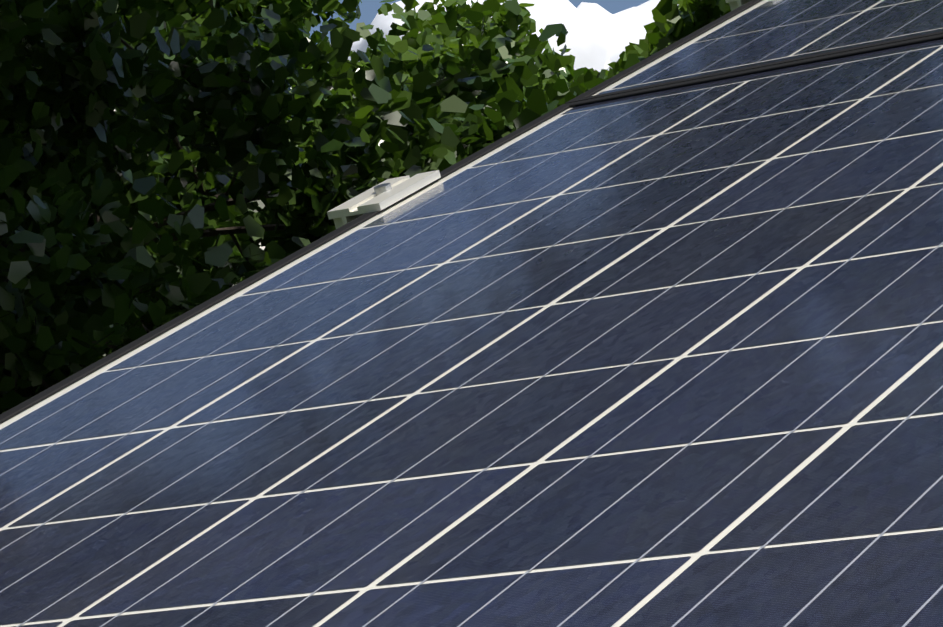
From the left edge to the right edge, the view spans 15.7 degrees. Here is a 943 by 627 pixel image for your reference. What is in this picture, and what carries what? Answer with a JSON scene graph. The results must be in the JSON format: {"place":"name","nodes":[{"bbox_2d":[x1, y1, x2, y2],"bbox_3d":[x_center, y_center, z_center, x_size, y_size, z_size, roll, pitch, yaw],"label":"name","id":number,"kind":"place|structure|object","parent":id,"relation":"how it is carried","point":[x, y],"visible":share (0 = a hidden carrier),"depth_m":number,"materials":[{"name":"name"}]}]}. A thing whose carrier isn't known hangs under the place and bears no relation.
{"place":"outdoors","nodes":[
{"label":"outdoors","id":0,"kind":"place"},
{"bbox_2d":[309,0,648,43],"label":"sky","id":1,"kind":"structure","parent":0,"point":[368,8],"materials":[{"name":"blue"}]},
{"bbox_2d":[328,0,678,71],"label":"cloud","id":2,"kind":"structure","parent":0,"point":[598,38],"depth_m":1428.89,"materials":[{"name":"white"}]},
{"bbox_3d":[0.990,0.011,1.207,2.166,0.090,4.782,-9,13,31],"label":"rack","id":3,"kind":"object","parent":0,"visible":0},
{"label":"mounting rails","id":4,"kind":"object","parent":3,"relation":"on","visible":0},
{"bbox_2d":[0,34,942,626],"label":"solar module","id":5,"kind":"object","parent":4,"relation":"on","point":[666,356],"visible":1,"depth_m":1.73,"materials":[{"name":"blue"}]},
{"bbox_2d":[333,1,737,228],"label":"clamp spacers","id":6,"kind":"structure","parent":4,"relation":"attached to","point":[338,222],"depth_m":2.41,"materials":[{"name":"silver metal"}]},
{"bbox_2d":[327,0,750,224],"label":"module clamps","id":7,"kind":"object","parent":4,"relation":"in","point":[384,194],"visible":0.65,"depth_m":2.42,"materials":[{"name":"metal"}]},
{"bbox_2d":[565,0,942,103],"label":"solar module","id":8,"kind":"object","parent":4,"relation":"on","point":[752,34],"visible":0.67,"depth_m":2.69,"materials":[{"name":"blue"}]},
{"bbox_3d":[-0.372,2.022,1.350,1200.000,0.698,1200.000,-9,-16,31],"label":"lawn","id":9,"kind":"structure","parent":0,"visible":0},
{"bbox_2d":[92,18,381,343],"bbox_3d":[-4.028,3.663,38.013,17.451,15.000,14.925,-9,-16,31],"label":"tree","id":10,"kind":"object","parent":9,"relation":"on","point":[324,38],"depth_m":37.60,"materials":[{"name":"green plant"}]},
{"bbox_2d":[0,0,624,367],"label":"tree","id":11,"kind":"object","parent":9,"relation":"on","point":[426,24],"depth_m":27.60,"materials":[{"name":"green plant"}]},
{"bbox_2d":[0,0,638,413],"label":"tree","id":12,"kind":"object","parent":9,"relation":"on","point":[76,294],"visible":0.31,"depth_m":22.89,"materials":[{"name":"green plant"}]},
{"bbox_2d":[308,22,608,76],"bbox_3d":[1.830,3.981,41.584,13.240,16.102,18.131,-9,-16,31],"label":"tree","id":13,"kind":"object","parent":9,"relation":"on","point":[364,33],"depth_m":37.48,"materials":[{"name":"green plant"}]},
{"bbox_2d":[613,0,730,75],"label":"tree","id":14,"kind":"object","parent":9,"relation":"on","point":[674,22],"visible":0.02,"depth_m":22.00,"materials":[{"name":"green plant"}]}
]}

